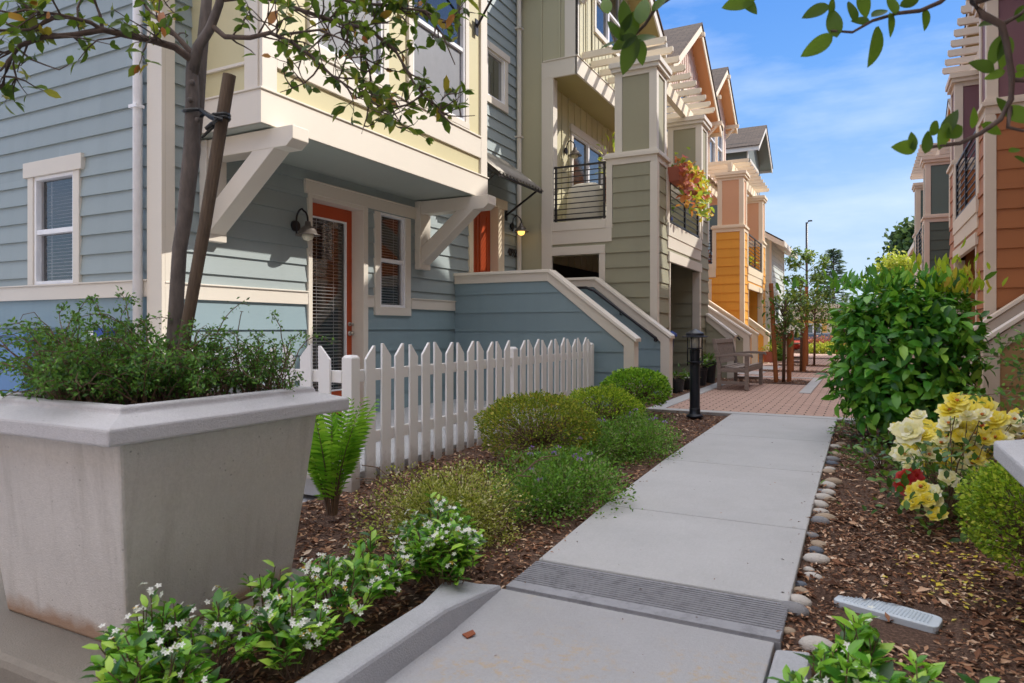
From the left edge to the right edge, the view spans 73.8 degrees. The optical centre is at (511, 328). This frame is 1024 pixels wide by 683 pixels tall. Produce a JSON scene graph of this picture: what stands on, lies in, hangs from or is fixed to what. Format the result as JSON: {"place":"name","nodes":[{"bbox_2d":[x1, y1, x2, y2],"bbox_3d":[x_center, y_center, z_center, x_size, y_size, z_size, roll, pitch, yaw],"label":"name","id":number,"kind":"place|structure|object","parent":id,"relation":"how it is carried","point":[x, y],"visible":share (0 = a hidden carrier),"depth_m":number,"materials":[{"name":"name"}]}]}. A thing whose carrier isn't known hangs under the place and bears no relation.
{"place":"outdoors","nodes":[
{"label":"outdoors","id":0,"kind":"place"},
{"bbox_2d":[200,598,410,682],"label":"mulch bed","id":1,"kind":"object","parent":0,"point":[327,655],"visible":0.22,"depth_m":2.63,"materials":[{"name":"wood"}]},
{"bbox_2d":[79,526,425,682],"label":"star jasmine","id":2,"kind":"object","parent":1,"relation":"on","point":[166,648],"visible":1,"depth_m":2.32,"materials":[{"name":"green plant"}]},
{"bbox_2d":[302,418,411,606],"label":"ground","id":3,"kind":"structure","parent":0,"point":[307,497],"depth_m":5.34,"materials":[{"name":"soil"}]},
{"bbox_2d":[0,332,59,392],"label":"utility cabinet","id":4,"kind":"object","parent":3,"relation":"on","point":[6,383],"visible":0.07,"depth_m":6.79,"materials":[{"name":"blue plastic"}]},
{"bbox_2d":[0,567,341,682],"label":"planter slab","id":5,"kind":"structure","parent":3,"relation":"on","point":[32,650],"depth_m":2.52,"materials":[{"name":"concrete"}]},
{"bbox_2d":[0,384,348,640],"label":"concrete planter","id":6,"kind":"object","parent":5,"relation":"on","point":[106,510],"visible":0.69,"depth_m":2.65,"materials":[{"name":"concrete"}]},
{"bbox_2d":[0,285,258,404],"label":"cotoneaster shrub","id":7,"kind":"object","parent":6,"relation":"on","point":[90,371],"visible":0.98,"depth_m":2.71,"materials":[{"name":"green plant"}]},
{"bbox_2d":[173,72,235,399],"bbox_3d":[-1.317,-0.382,2.905,0.319,1.383,0.052,0,0,15],"label":"tree stake","id":8,"kind":"object","parent":6,"relation":"on","point":[210,192],"visible":0.69,"depth_m":2.88,"materials":[{"name":"wood"}]},
{"bbox_2d":[182,108,230,137],"bbox_3d":[-1.314,-0.871,2.914,0.276,0.165,0.115,0,0,35],"label":"tree tie","id":9,"kind":"object","parent":8,"relation":"attached to","point":[215,118],"visible":0.91,"depth_m":2.84,"materials":[{"name":"black plastic"}]},
{"bbox_2d":[147,297,335,396],"bbox_3d":[-1.216,0.092,3.144,0.803,0.473,0.607,0,0,-22],"label":"cotoneaster shrub","id":10,"kind":"object","parent":6,"relation":"on","point":[258,363],"visible":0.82,"depth_m":3.08,"materials":[{"name":"green plant"}]},
{"bbox_2d":[0,0,487,400],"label":"planter tree","id":11,"kind":"object","parent":6,"relation":"on","point":[194,57],"visible":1,"depth_m":2.81,"materials":[{"name":"green plant"}]},
{"bbox_2d":[0,0,542,419],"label":"townhouse","id":12,"kind":"structure","parent":3,"relation":"on","point":[89,187],"depth_m":7.31,"materials":[{"name":"blue"}]},
{"bbox_2d":[23,152,85,286],"bbox_3d":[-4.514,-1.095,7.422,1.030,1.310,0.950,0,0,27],"label":"window","id":13,"kind":"structure","parent":12,"relation":"in","point":[54,201],"depth_m":7.19,"materials":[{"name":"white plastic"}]},
{"bbox_2d":[291,208,319,240],"bbox_3d":[-2.304,-1.166,7.626,0.336,0.376,0.276,0,0,27],"label":"wall lamp","id":14,"kind":"object","parent":12,"relation":"attached to","point":[307,231],"visible":1,"depth_m":7.59,"materials":[{"name":"metal"}]},
{"bbox_2d":[313,203,353,419],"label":"door","id":15,"kind":"structure","parent":12,"relation":"in","point":[332,251],"depth_m":9.00,"materials":[{"name":"orange wood"}]},
{"bbox_2d":[307,0,389,86],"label":"bay window","id":16,"kind":"structure","parent":12,"relation":"in","point":[324,50],"depth_m":7.22,"materials":[{"name":"glass"}]},
{"bbox_2d":[373,211,410,315],"bbox_3d":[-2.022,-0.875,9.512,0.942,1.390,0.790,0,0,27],"label":"window","id":17,"kind":"structure","parent":12,"relation":"in","point":[392,234],"depth_m":9.55,"materials":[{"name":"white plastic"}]},
{"bbox_2d":[407,0,469,129],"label":"bay window","id":18,"kind":"structure","parent":12,"relation":"in","point":[438,63],"depth_m":8.80,"materials":[{"name":"glass"}]},
{"bbox_2d":[474,211,489,271],"bbox_3d":[-0.594,-0.950,11.661,0.057,2.340,0.860,0,0,27],"label":"door","id":19,"kind":"structure","parent":12,"relation":"in","point":[481,221],"depth_m":11.79,"materials":[{"name":"wood"}]},
{"bbox_2d":[487,39,509,113],"bbox_3d":[-0.296,-4.390,11.930,0.110,1.040,0.950,0,0,27],"label":"window","id":20,"kind":"structure","parent":12,"relation":"in","point":[498,61],"depth_m":12.03,"materials":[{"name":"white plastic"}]},
{"bbox_2d":[510,215,528,234],"bbox_3d":[0.141,-1.876,12.362,0.336,0.376,0.276,0,0,27],"label":"wall lamp","id":21,"kind":"object","parent":12,"relation":"attached to","point":[521,229],"visible":1,"depth_m":12.32,"materials":[{"name":"metal"}]},
{"bbox_2d":[304,399,547,496],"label":"porch slab","id":22,"kind":"structure","parent":3,"relation":"on","point":[310,488],"depth_m":6.69,"materials":[{"name":"concrete"}]},
{"bbox_2d":[767,650,811,682],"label":"kerb","id":23,"kind":"structure","parent":3,"relation":"on","point":[790,659],"depth_m":2.42,"materials":[{"name":"concrete"}]},
{"bbox_2d":[805,220,811,286],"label":"street lamp","id":24,"kind":"object","parent":3,"relation":"on","point":[806,245],"visible":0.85,"depth_m":53.30,"materials":[{"name":"metal"}]},
{"bbox_2d":[810,248,853,303],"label":"conifer tree","id":25,"kind":"object","parent":3,"relation":"on","point":[833,258],"visible":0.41,"depth_m":79.30,"materials":[{"name":"plant"}]},
{"bbox_2d":[786,304,888,333],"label":"building","id":26,"kind":"structure","parent":3,"relation":"on","point":[810,330],"depth_m":42.05,"materials":[{"name":"beige paint"}]},
{"bbox_2d":[862,245,913,297],"bbox_3d":[23.172,-1.819,39.779,4.858,6.399,4.811,0,0,-9],"label":"broadleaf tree","id":27,"kind":"object","parent":3,"relation":"on","point":[897,260],"visible":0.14,"depth_m":39.76,"materials":[{"name":"plant"}]},
{"bbox_2d":[865,215,913,271],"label":"broadleaf tree","id":28,"kind":"object","parent":3,"relation":"on","point":[901,239],"visible":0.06,"depth_m":63.48,"materials":[{"name":"plant"}]},
{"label":"mulch bed","id":29,"kind":"structure","parent":3,"relation":"on","visible":0},
{"bbox_2d":[766,606,999,682],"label":"star jasmine","id":30,"kind":"object","parent":29,"relation":"on","point":[857,654],"visible":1,"depth_m":1.95,"materials":[{"name":"green plant"}]},
{"bbox_2d":[994,439,1023,486],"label":"concrete planter","id":31,"kind":"object","parent":29,"relation":"on","point":[1009,456],"visible":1,"depth_m":2.08,"materials":[{"name":"concrete"}]},
{"bbox_2d":[600,0,1023,162],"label":"planter tree","id":32,"kind":"object","parent":31,"relation":"on","point":[630,45],"visible":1,"depth_m":1.75,"materials":[{"name":"green plant"}]},
{"bbox_2d":[949,325,1023,423],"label":"cotoneaster shrub","id":33,"kind":"object","parent":31,"relation":"on","point":[1019,335],"visible":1,"depth_m":2.14,"materials":[{"name":"green plant"}]},
{"bbox_2d":[63,0,965,303],"label":"sky","id":34,"kind":"structure","parent":0,"point":[833,121],"materials":[{"name":"blue"}]},
{"bbox_2d":[295,580,774,682],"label":"path","id":35,"kind":"structure","parent":0,"point":[525,637],"depth_m":2.59,"materials":[{"name":"concrete"}]},
{"bbox_2d":[296,582,500,682],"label":"kerb","id":36,"kind":"structure","parent":35,"relation":"on","point":[393,648],"depth_m":2.52,"materials":[{"name":"concrete"}]},
{"bbox_2d":[506,561,787,650],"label":"path grooves","id":37,"kind":"object","parent":35,"relation":"on","point":[759,619],"visible":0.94,"depth_m":3.03,"materials":[{"name":"concrete"}]},
{"bbox_2d":[199,363,1023,682],"bbox_3d":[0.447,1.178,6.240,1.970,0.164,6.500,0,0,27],"label":"mulch bed","id":38,"kind":"object","parent":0,"point":[338,550],"visible":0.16,"depth_m":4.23,"materials":[{"name":"wood"}]},
{"bbox_2d":[307,397,378,515],"bbox_3d":[-1.123,0.796,4.273,0.550,0.750,0.563,0,0,6],"label":"fern","id":39,"kind":"object","parent":38,"relation":"on","point":[327,464],"visible":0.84,"depth_m":4.22,"materials":[{"name":"green plant"}]},
{"bbox_2d":[151,337,593,492],"bbox_3d":[-1.049,0.655,7.779,2.345,1.090,5.132,0,0,27],"label":"picket fence","id":40,"kind":"object","parent":38,"relation":"on","point":[350,376],"visible":0.53,"depth_m":5.97,"materials":[{"name":"white paint"}]},
{"bbox_2d":[385,492,487,588],"bbox_3d":[-0.351,0.995,3.339,0.494,0.376,0.798,0,0,3],"label":"star jasmine","id":41,"kind":"object","parent":38,"relation":"on","point":[442,549],"visible":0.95,"depth_m":3.11,"materials":[{"name":"green plant"}]},
{"bbox_2d":[345,444,558,559],"bbox_3d":[-0.318,1.002,4.010,1.139,0.550,1.163,0,0,27],"label":"variegated shrub","id":42,"kind":"object","parent":38,"relation":"on","point":[416,499],"visible":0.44,"depth_m":3.92,"materials":[{"name":"green plant"}]},
{"bbox_2d":[473,389,602,462],"bbox_3d":[0.203,0.854,5.750,1.106,0.701,1.075,0,0,27],"label":"clipped shrub","id":43,"kind":"object","parent":38,"relation":"on","point":[498,411],"visible":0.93,"depth_m":5.55,"materials":[{"name":"green plant"}]},
{"bbox_2d":[477,441,642,527],"bbox_3d":[0.286,1.001,4.741,1.112,0.405,1.502,0,0,2],"label":"lantana shrub","id":44,"kind":"object","parent":38,"relation":"on","point":[553,480],"visible":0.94,"depth_m":4.43,"materials":[{"name":"green plant"}]},
{"bbox_2d":[559,383,645,433],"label":"clipped shrub","id":45,"kind":"object","parent":38,"relation":"on","point":[619,394],"visible":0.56,"depth_m":6.94,"materials":[{"name":"green plant"}]},
{"bbox_2d":[548,401,685,471],"bbox_3d":[1.034,0.946,6.290,1.228,0.462,2.252,0,0,27],"label":"lantana shrub","id":46,"kind":"object","parent":38,"relation":"on","point":[621,440],"visible":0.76,"depth_m":5.94,"materials":[{"name":"green plant"}]},
{"bbox_2d":[599,366,672,408],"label":"clipped shrub","id":47,"kind":"object","parent":38,"relation":"on","point":[620,377],"visible":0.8,"depth_m":8.47,"materials":[{"name":"green plant"}]},
{"bbox_2d":[682,329,707,417],"bbox_3d":[2.283,0.550,8.522,0.314,1.100,0.314,0,0,27],"label":"bollard light","id":48,"kind":"object","parent":38,"relation":"on","point":[694,336],"visible":1,"depth_m":8.47,"materials":[{"name":"black metal"}]},
{"bbox_2d":[539,414,836,602],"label":"path","id":49,"kind":"structure","parent":0,"point":[732,518],"depth_m":4.15,"materials":[{"name":"concrete"}]},
{"bbox_2d":[647,366,855,423],"bbox_3d":[6.946,1.127,13.295,5.650,0.105,12.000,0,0,27],"label":"paving strip","id":50,"kind":"object","parent":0,"point":[810,386],"visible":0.27,"depth_m":9.32,"materials":[{"name":"concrete"}]},
{"bbox_2d":[646,353,883,420],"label":"brick plaza","id":51,"kind":"structure","parent":0,"point":[772,398],"depth_m":10.78,"materials":[{"name":"brick"}]},
{"bbox_2d":[394,0,714,377],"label":"townhouse","id":52,"kind":"structure","parent":51,"relation":"on","point":[638,247],"depth_m":12.44,"materials":[{"name":"green"}]},
{"bbox_2d":[564,140,581,158],"bbox_3d":[1.189,-3.476,13.228,0.336,0.376,0.276,0,0,27],"label":"wall lamp","id":53,"kind":"object","parent":52,"relation":"attached to","point":[574,153],"visible":1,"depth_m":13.19,"materials":[{"name":"metal"}]},
{"bbox_2d":[553,263,598,277],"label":"dark door","id":54,"kind":"structure","parent":52,"relation":"in","point":[566,271],"depth_m":13.56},
{"bbox_2d":[566,182,602,221],"bbox_3d":[1.390,-2.220,12.722,0.742,0.960,0.528,0,0,27],"label":"covered grill","id":55,"kind":"object","parent":52,"relation":"on","point":[585,199],"visible":0.58,"depth_m":12.50,"materials":[{"name":"fabric"}]},
{"bbox_2d":[570,123,606,186],"bbox_3d":[1.612,-2.925,14.472,0.110,2.290,2.100,0,0,27],"label":"sliding door","id":56,"kind":"structure","parent":52,"relation":"in","point":[585,144],"depth_m":14.37,"materials":[{"name":"glass"}]},
{"bbox_2d":[595,132,614,173],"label":"potted plant","id":57,"kind":"object","parent":52,"relation":"on","point":[613,142],"visible":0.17,"depth_m":12.86,"materials":[{"name":"green plant"}]},
{"bbox_2d":[593,0,622,56],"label":"window","id":58,"kind":"structure","parent":52,"relation":"in","point":[601,29],"depth_m":13.56,"materials":[{"name":"white plastic"}]},
{"bbox_2d":[668,147,698,217],"bbox_3d":[3.075,-2.640,12.336,0.520,1.221,0.855,0,0,27],"label":"flower box","id":59,"kind":"object","parent":52,"relation":"attached to","point":[679,174],"visible":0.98,"depth_m":12.12,"materials":[{"name":"ceramic"}]},
{"bbox_2d":[679,160,707,217],"bbox_3d":[3.385,-2.650,12.999,0.593,1.066,0.853,0,0,27],"label":"flower box","id":60,"kind":"object","parent":52,"relation":"attached to","point":[699,196],"visible":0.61,"depth_m":12.87,"materials":[{"name":"plant"}]},
{"bbox_2d":[691,166,714,221],"bbox_3d":[3.727,-2.672,13.731,0.640,1.154,0.897,0,0,27],"label":"flower box","id":61,"kind":"object","parent":52,"relation":"attached to","point":[706,192],"visible":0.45,"depth_m":13.59,"materials":[{"name":"plant"}]},
{"bbox_2d":[453,269,674,409],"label":"entrance stairs","id":62,"kind":"structure","parent":51,"relation":"on","point":[617,329],"depth_m":10.26,"materials":[{"name":"teal"}]},
{"bbox_2d":[673,363,688,392],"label":"potted plant","id":63,"kind":"object","parent":51,"relation":"on","point":[678,384],"visible":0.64,"depth_m":11.41,"materials":[{"name":"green plant"}]},
{"bbox_2d":[686,355,714,385],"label":"potted plant","id":64,"kind":"object","parent":51,"relation":"on","point":[703,373],"visible":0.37,"depth_m":12.89,"materials":[{"name":"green plant"}]},
{"bbox_2d":[664,22,768,328],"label":"townhouse","id":65,"kind":"structure","parent":51,"relation":"on","point":[736,285],"depth_m":20.19,"materials":[{"name":"wood"}]},
{"bbox_2d":[709,131,715,161],"bbox_3d":[6.511,-6.175,22.241,0.110,1.890,1.180,0,0,27],"label":"window","id":66,"kind":"structure","parent":65,"relation":"in","point":[712,141],"depth_m":22.49,"materials":[{"name":"white glass"}]},
{"bbox_2d":[717,123,723,160],"bbox_3d":[7.107,-6.175,23.396,0.110,1.890,1.180,0,0,27],"label":"window","id":67,"kind":"structure","parent":65,"relation":"in","point":[719,140],"depth_m":23.66,"materials":[{"name":"white glass"}]},
{"bbox_2d":[706,313,736,378],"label":"stair wing wall","id":68,"kind":"structure","parent":51,"relation":"on","point":[716,328],"depth_m":14.95,"materials":[{"name":"beige"}]},
{"bbox_2d":[708,305,751,363],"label":"stair wing wall","id":69,"kind":"structure","parent":51,"relation":"on","point":[743,340],"depth_m":17.38,"materials":[{"name":"beige"}]},
{"bbox_2d":[709,300,758,363],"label":"stair wing wall","id":70,"kind":"structure","parent":51,"relation":"on","point":[754,342],"depth_m":18.89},
{"bbox_2d":[712,338,766,390],"bbox_3d":[4.243,0.630,12.689,0.697,0.900,1.524,0,0,29],"label":"garden bench","id":71,"kind":"object","parent":51,"relation":"on","point":[724,350],"visible":1,"depth_m":12.36,"materials":[{"name":"brown wood"}]},
{"bbox_2d":[645,357,840,406],"bbox_3d":[6.930,1.078,17.330,2.412,0.001,18.785,0,0,31],"label":"tree pit","id":72,"kind":"object","parent":51,"relation":"on","point":[688,391],"visible":0.28,"depth_m":13.69,"materials":[{"name":"soil"}]},
{"bbox_2d":[678,370,700,389],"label":"potted plant","id":73,"kind":"object","parent":72,"relation":"on","point":[687,383],"visible":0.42,"depth_m":11.97,"materials":[{"name":"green plant"}]},
{"bbox_2d":[701,352,716,382],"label":"potted plant","id":74,"kind":"object","parent":72,"relation":"on","point":[711,372],"visible":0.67,"depth_m":13.51,"materials":[{"name":"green plant"}]},
{"bbox_2d":[769,283,777,381],"bbox_3d":[5.295,0.105,13.810,0.187,2.054,0.090,0,0,27],"label":"tree stake","id":75,"kind":"object","parent":72,"relation":"on","point":[774,350],"visible":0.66,"depth_m":13.78,"materials":[{"name":"brown wood"}]},
{"bbox_2d":[757,284,811,381],"bbox_3d":[5.531,0.096,13.787,1.029,2.070,0.911,0,0,-4],"label":"street tree","id":76,"kind":"object","parent":72,"relation":"on","point":[785,323],"visible":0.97,"depth_m":13.74,"materials":[{"name":"green plant"}]},
{"bbox_2d":[787,333,791,381],"bbox_3d":[5.648,0.605,13.909,0.089,1.050,0.089,0,0,27],"label":"tree stake","id":77,"kind":"object","parent":72,"relation":"on","point":[789,373],"visible":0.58,"depth_m":13.88,"materials":[{"name":"brown wood"}]},
{"bbox_2d":[790,330,793,371],"bbox_3d":[7.068,0.580,17.227,0.089,1.100,0.089,0,0,27],"label":"tree stake","id":78,"kind":"object","parent":72,"relation":"on","point":[792,356],"visible":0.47,"depth_m":17.19,"materials":[{"name":"brown wood"}]},
{"bbox_2d":[778,280,825,371],"bbox_3d":[7.303,-0.069,17.206,1.139,2.400,1.160,0,0,27],"label":"street tree","id":79,"kind":"object","parent":72,"relation":"on","point":[802,304],"visible":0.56,"depth_m":17.15,"materials":[{"name":"green plant"}]},
{"bbox_2d":[802,328,805,371],"bbox_3d":[7.377,0.555,17.236,0.089,1.150,0.089,0,0,27],"label":"tree stake","id":80,"kind":"object","parent":72,"relation":"on","point":[804,354],"visible":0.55,"depth_m":17.20,"materials":[{"name":"brown wood"}]},
{"bbox_2d":[805,287,807,365],"bbox_3d":[8.620,-0.045,19.971,0.089,2.350,0.089,0,0,27],"label":"tree stake","id":81,"kind":"object","parent":72,"relation":"on","point":[806,288],"visible":0.55,"depth_m":19.93,"materials":[{"name":"brown wood"}]},
{"bbox_2d":[793,288,835,365],"bbox_3d":[8.808,-0.042,19.898,1.173,2.344,1.081,0,0,13],"label":"street tree","id":82,"kind":"object","parent":72,"relation":"on","point":[821,304],"visible":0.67,"depth_m":19.88,"materials":[{"name":"green plant"}]},
{"bbox_2d":[819,294,850,327],"bbox_3d":[11.852,-0.057,24.678,1.310,2.375,1.276,0,0,-15],"label":"street tree","id":83,"kind":"object","parent":72,"relation":"on","point":[843,299],"visible":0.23,"depth_m":24.65,"materials":[{"name":"green plant"}]},
{"bbox_2d":[708,125,797,338],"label":"townhouse","id":84,"kind":"structure","parent":51,"relation":"on","point":[752,144],"depth_m":30.06,"materials":[{"name":"grey"}]},
{"bbox_2d":[749,318,769,363],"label":"stair wing wall","id":85,"kind":"structure","parent":51,"relation":"on","point":[763,339],"depth_m":21.39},
{"bbox_2d":[759,341,778,361],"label":"potted plant","id":86,"kind":"object","parent":51,"relation":"on","point":[768,357],"visible":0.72,"depth_m":19.97,"materials":[{"name":"yellow plant"}]},
{"bbox_2d":[769,341,786,360],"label":"green shrub","id":87,"kind":"object","parent":51,"relation":"on","point":[779,353],"visible":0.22,"depth_m":23.15,"materials":[{"name":"green plant"}]},
{"bbox_2d":[776,246,834,301],"bbox_3d":[10.216,-0.888,23.468,1.592,4.036,1.788,0,0,-14],"label":"street tree","id":88,"kind":"object","parent":51,"relation":"on","point":[814,277],"visible":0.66,"depth_m":23.28,"materials":[{"name":"green plant"}]},
{"bbox_2d":[794,333,832,341],"bbox_3d":[17.341,0.730,38.286,4.072,1.000,1.650,0,0,27],"label":"parked car","id":89,"kind":"object","parent":51,"relation":"on","point":[810,335],"visible":0.02,"depth_m":37.86,"materials":[{"name":"grey paint"}]},
{"bbox_2d":[808,335,845,350],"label":"flowering hedge","id":90,"kind":"object","parent":51,"relation":"on","point":[811,340],"visible":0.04,"depth_m":33.21,"materials":[{"name":"pink plant"}]},
{"bbox_2d":[809,341,847,353],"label":"flowering hedge","id":91,"kind":"object","parent":51,"relation":"on","point":[821,347],"visible":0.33,"depth_m":29.74,"materials":[{"name":"yellow plant"}]},
{"bbox_2d":[908,99,949,256],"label":"townhouse","id":92,"kind":"structure","parent":51,"relation":"on","point":[911,250],"depth_m":28.04,"materials":[{"name":"beige wood"}]},
{"bbox_2d":[910,1,978,300],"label":"townhouse","id":93,"kind":"structure","parent":51,"relation":"on","point":[931,236],"depth_m":18.21,"materials":[{"name":"grey"}]},
{"bbox_2d":[942,0,1023,372],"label":"townhouse","id":94,"kind":"structure","parent":51,"relation":"on","point":[985,171],"depth_m":9.07,"materials":[{"name":"orange"}]},
{"bbox_2d":[960,294,1023,423],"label":"entrance stairs","id":95,"kind":"structure","parent":51,"relation":"on","point":[1003,320],"depth_m":7.30,"materials":[{"name":"beige"}]},
{"bbox_2d":[771,423,1023,682],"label":"mulch bed","id":96,"kind":"object","parent":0,"point":[888,632],"visible":0.33,"depth_m":3.19,"materials":[{"name":"wood"}]},
{"bbox_2d":[781,601,809,618],"bbox_3d":[1.213,1.210,2.937,0.131,0.065,0.087,0,0,48],"label":"river stone","id":97,"kind":"object","parent":96,"relation":"on","point":[797,608],"visible":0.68,"depth_m":2.91,"materials":[{"name":"stone"}]},
{"bbox_2d":[791,594,811,607],"bbox_3d":[1.277,1.216,3.042,0.112,0.060,0.085,0,0,27],"label":"river stone","id":98,"kind":"object","parent":96,"relation":"on","point":[802,600],"visible":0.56,"depth_m":3.01,"materials":[{"name":"stone"}]},
{"bbox_2d":[802,553,829,564],"bbox_3d":[1.565,1.186,3.512,0.131,0.059,0.096,0,0,27],"label":"river stone","id":99,"kind":"object","parent":96,"relation":"on","point":[818,558],"visible":0.77,"depth_m":3.48,"materials":[{"name":"stone"}]},
{"bbox_2d":[798,635,835,651],"bbox_3d":[1.186,1.232,2.647,0.139,0.072,0.092,0,0,27],"label":"river stone","id":100,"kind":"object","parent":96,"relation":"on","point":[806,642],"visible":0.56,"depth_m":2.63,"materials":[{"name":"stone"}]},
{"bbox_2d":[810,516,829,523],"bbox_3d":[1.839,1.151,4.076,0.114,0.064,0.073,0,0,27],"label":"river stone","id":101,"kind":"object","parent":96,"relation":"on","point":[818,519],"visible":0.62,"depth_m":4.05,"materials":[{"name":"stone"}]},
{"bbox_2d":[814,500,828,507],"bbox_3d":[2.011,1.154,4.474,0.128,0.061,0.085,0,0,55],"label":"river stone","id":102,"kind":"object","parent":96,"relation":"on","point":[821,503],"visible":0.53,"depth_m":4.44,"materials":[{"name":"stone"}]},
{"bbox_2d":[827,415,894,442],"bbox_3d":[3.621,1.002,6.994,0.734,0.317,0.772,0,0,27],"label":"rose sucker","id":103,"kind":"object","parent":96,"relation":"on","point":[867,434],"visible":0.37,"depth_m":7.02,"materials":[{"name":"green plant"}]},
{"bbox_2d":[828,434,901,476],"bbox_3d":[2.932,0.989,5.477,0.736,0.289,0.825,0,0,27],"label":"rose sucker","id":104,"kind":"object","parent":96,"relation":"on","point":[883,465],"visible":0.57,"depth_m":5.47,"materials":[{"name":"green plant"}]},
{"bbox_2d":[834,595,942,633],"bbox_3d":[1.646,1.243,2.987,0.163,0.054,0.414,0,0,-45],"label":"valve box lid","id":105,"kind":"object","parent":96,"relation":"on","point":[914,618],"visible":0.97,"depth_m":2.94,"materials":[{"name":"plastic"}]},
{"bbox_2d":[775,236,1007,440],"bbox_3d":[3.592,0.177,6.596,1.950,2.025,1.520,0,0,27],"label":"laurel shrub","id":106,"kind":"object","parent":96,"relation":"on","point":[895,385],"visible":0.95,"depth_m":6.24,"materials":[{"name":"green plant"}]},
{"bbox_2d":[820,378,1023,541],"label":"yellow rose bush","id":107,"kind":"object","parent":96,"relation":"on","point":[951,458],"visible":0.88,"depth_m":4.13,"materials":[{"name":"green plant"}]},
{"bbox_2d":[892,424,984,500],"bbox_3d":[2.752,0.896,4.404,1.197,0.540,0.230,0,0,-40],"label":"red rose bush","id":108,"kind":"object","parent":96,"relation":"on","point":[915,475],"visible":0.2,"depth_m":4.04,"materials":[{"name":"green plant"}]},
{"bbox_2d":[882,525,1023,621],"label":"fallen petals","id":109,"kind":"object","parent":96,"relation":"on","point":[940,584],"visible":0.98,"depth_m":3.21,"materials":[{"name":"plant"}]},
{"bbox_2d":[952,459,1023,576],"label":"clipped shrub","id":110,"kind":"object","parent":96,"relation":"on","point":[989,496],"visible":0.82,"depth_m":2.91,"materials":[{"name":"green plant"}]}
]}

